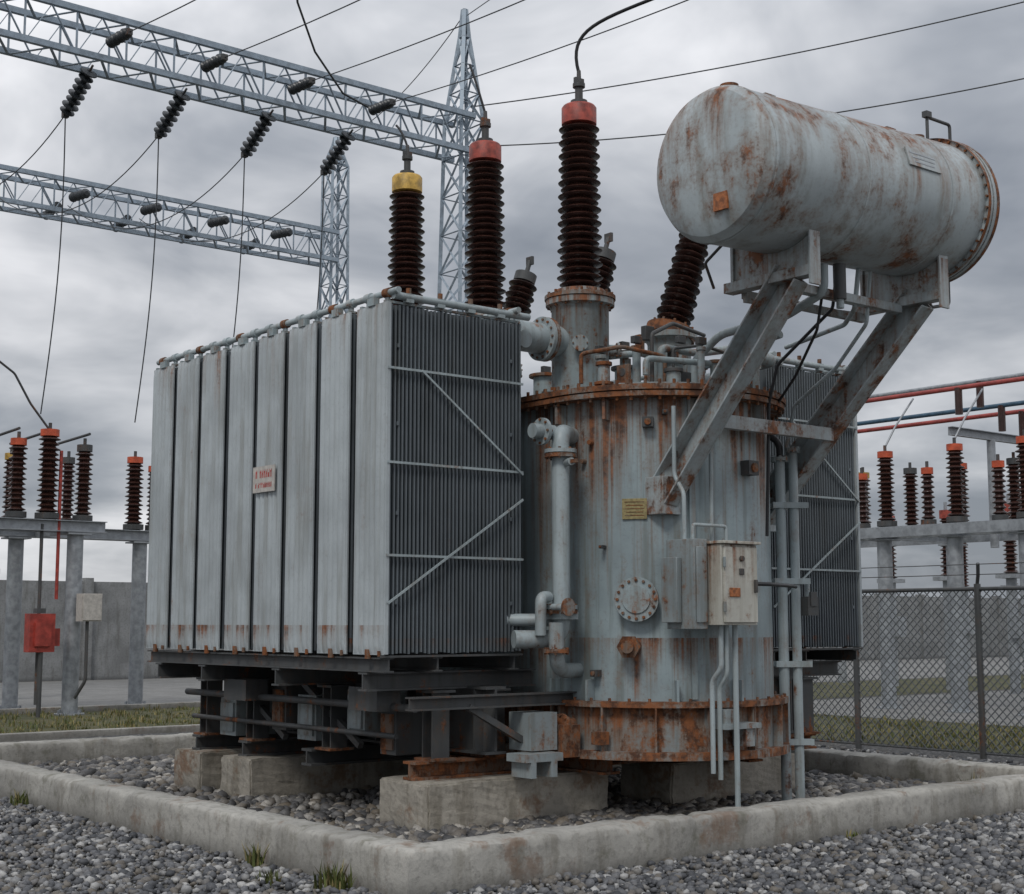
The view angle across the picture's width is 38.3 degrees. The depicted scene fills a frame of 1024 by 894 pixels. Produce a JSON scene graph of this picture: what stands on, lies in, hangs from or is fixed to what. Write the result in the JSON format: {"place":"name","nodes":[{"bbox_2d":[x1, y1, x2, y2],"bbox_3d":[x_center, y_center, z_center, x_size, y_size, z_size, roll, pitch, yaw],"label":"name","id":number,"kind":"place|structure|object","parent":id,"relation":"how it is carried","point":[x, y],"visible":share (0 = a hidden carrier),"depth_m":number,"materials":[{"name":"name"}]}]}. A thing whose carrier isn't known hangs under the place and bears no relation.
{"place":"outdoors","nodes":[
{"label":"outdoors","id":0,"kind":"place"},
{"bbox_2d":[58,764,365,820],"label":"bund floor","id":1,"kind":"structure","parent":0,"point":[310,809],"depth_m":12.43,"materials":[{"name":"grey gravel"}]},
{"bbox_2d":[174,748,241,789],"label":"concrete pier","id":2,"kind":"structure","parent":1,"relation":"on","point":[197,769],"depth_m":13.75,"materials":[{"name":"grey concrete"}]},
{"bbox_2d":[221,753,413,798],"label":"concrete pier","id":3,"kind":"structure","parent":1,"relation":"on","point":[281,775],"depth_m":13.27,"materials":[{"name":"grey concrete"}]},
{"bbox_2d":[379,770,607,830],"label":"concrete pier","id":4,"kind":"structure","parent":1,"relation":"on","point":[488,800],"depth_m":11.33,"materials":[{"name":"grey concrete"}]},
{"bbox_2d":[146,0,999,806],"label":"power transformer","id":5,"kind":"object","parent":1,"relation":"on","point":[400,522],"visible":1,"depth_m":11.81,"materials":[{"name":"paint"}]},
{"bbox_2d":[621,752,794,803],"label":"concrete pier","id":6,"kind":"structure","parent":1,"relation":"on","point":[674,782],"depth_m":12.83,"materials":[{"name":"grey concrete"}]},
{"bbox_2d":[11,754,936,842],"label":"gravel","id":7,"kind":"object","parent":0,"point":[156,773],"visible":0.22,"depth_m":12.71,"materials":[{"name":"grey gravel"}]},
{"bbox_2d":[0,578,1022,681],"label":"concrete wall","id":8,"kind":"structure","parent":0,"point":[108,644],"depth_m":41.99,"materials":[{"name":"grey concrete"}]},
{"bbox_2d":[0,656,1023,707],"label":"concrete pavement","id":9,"kind":"structure","parent":0,"point":[115,692],"depth_m":36.93,"materials":[{"name":"grey concrete"}]},
{"bbox_2d":[0,361,150,717],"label":"disconnect switch rack","id":10,"kind":"object","parent":9,"relation":"on","point":[18,527],"visible":0.94,"depth_m":25.94,"materials":[{"name":"metal"}]},
{"bbox_2d":[0,137,349,321],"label":"lattice gantry","id":11,"kind":"object","parent":9,"relation":"on","point":[216,220],"visible":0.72,"depth_m":35.31,"materials":[{"name":"grey metal"}]},
{"bbox_2d":[0,675,1023,732],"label":"grass field","id":12,"kind":"structure","parent":0,"point":[25,718],"depth_m":26.59,"materials":[{"name":"green plant"}]},
{"bbox_2d":[0,0,687,422],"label":"lattice gantry","id":13,"kind":"object","parent":12,"relation":"on","point":[174,108],"visible":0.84,"depth_m":26.27,"materials":[{"name":"grey metal"}]},
{"bbox_2d":[296,0,1023,146],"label":"overhead power line","id":14,"kind":"object","parent":13,"relation":"attached to","point":[325,67],"visible":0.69,"depth_m":26.88,"materials":[{"name":"metal"}]},
{"bbox_2d":[0,704,1023,751],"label":"grass","id":15,"kind":"structure","parent":12,"relation":"on","point":[157,722],"depth_m":22.61,"materials":[{"name":"green plant"}]},
{"bbox_2d":[0,657,1023,893],"bbox_3d":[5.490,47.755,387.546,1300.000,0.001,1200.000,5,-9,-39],"label":"ground","id":16,"kind":"structure","parent":0,"point":[889,750],"depth_m":17.73,"materials":[{"name":"grey gravel"}]},
{"bbox_2d":[10,788,28,805],"bbox_3d":[-4.306,3.054,12.854,0.197,0.174,0.234,2,-7,-15],"label":"weed tuft","id":17,"kind":"object","parent":16,"relation":"on","point":[17,799],"visible":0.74,"depth_m":12.84,"materials":[{"name":"green plant"}]},
{"bbox_2d":[0,701,199,740],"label":"road kerb","id":18,"kind":"structure","parent":16,"relation":"on","point":[90,732],"depth_m":21.50,"materials":[{"name":"concrete"}]},
{"bbox_2d":[241,841,270,867],"bbox_3d":[-1.698,2.672,9.652,0.237,0.176,0.209,5,-9,-39],"label":"weed tuft","id":19,"kind":"object","parent":16,"relation":"on","point":[253,859],"visible":0.66,"depth_m":9.63,"materials":[{"name":"green plant"}]},
{"bbox_2d":[310,860,357,889],"bbox_3d":[-1.066,2.575,8.877,0.266,0.185,0.274,-2,-7,19],"label":"weed tuft","id":20,"kind":"object","parent":16,"relation":"on","point":[337,881],"visible":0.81,"depth_m":8.83,"materials":[{"name":"green plant"}]},
{"bbox_2d":[0,733,1023,893],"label":"concrete bund curb","id":21,"kind":"structure","parent":16,"relation":"on","point":[382,864],"depth_m":10.51,"materials":[{"name":"grey concrete"}]},
{"bbox_2d":[0,744,1023,893],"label":"gravel","id":22,"kind":"structure","parent":16,"relation":"on","point":[852,866],"depth_m":9.54,"materials":[{"name":"grey gravel"}]},
{"bbox_2d":[253,869,281,885],"bbox_3d":[-1.499,2.644,9.077,0.163,0.095,0.188,-2,-7,20],"label":"weed tuft","id":23,"kind":"object","parent":22,"relation":"on","point":[269,877],"visible":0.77,"depth_m":9.06,"materials":[{"name":"green plant"}]},
{"bbox_2d":[846,830,861,839],"bbox_3d":[2.517,2.870,10.923,0.117,0.084,0.101,3,-7,-21],"label":"weed tuft","id":24,"kind":"object","parent":16,"relation":"on","point":[853,835],"visible":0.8,"depth_m":10.92,"materials":[{"name":"green plant"}]},
{"bbox_2d":[806,562,1023,758],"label":"chain link fence","id":25,"kind":"object","parent":16,"relation":"on","point":[977,589],"visible":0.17,"depth_m":18.02,"materials":[{"name":"metal"}]},
{"bbox_2d":[0,0,1023,597],"label":"sky","id":26,"kind":"structure","parent":0,"point":[104,286],"materials":[{"name":"grey"}]},
{"bbox_2d":[811,715,1023,754],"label":"grass field","id":27,"kind":"structure","parent":0,"point":[825,722],"depth_m":21.32,"materials":[{"name":"green plant"}]},
{"bbox_2d":[813,690,1023,726],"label":"concrete pavement","id":28,"kind":"structure","parent":0,"point":[1014,703],"depth_m":27.48,"materials":[{"name":"grey concrete"}]},
{"bbox_2d":[791,495,1021,693],"bbox_3d":[9.653,3.806,37.462,0.618,4.500,9.386,3,-7,-23],"label":"instrument transformer row","id":29,"kind":"object","parent":28,"relation":"on","point":[1010,558],"visible":0.22,"depth_m":33.56,"materials":[{"name":"grey metal"}]},
{"bbox_2d":[857,372,1023,715],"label":"disconnect switch rack","id":30,"kind":"object","parent":28,"relation":"on","point":[955,532],"visible":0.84,"depth_m":27.66,"materials":[{"name":"metal"}]},
{"bbox_2d":[963,542,1019,673],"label":"instrument transformer row","id":31,"kind":"object","parent":28,"relation":"on","point":[972,624],"visible":0.25,"depth_m":45.74,"materials":[{"name":"metal"}]}
]}

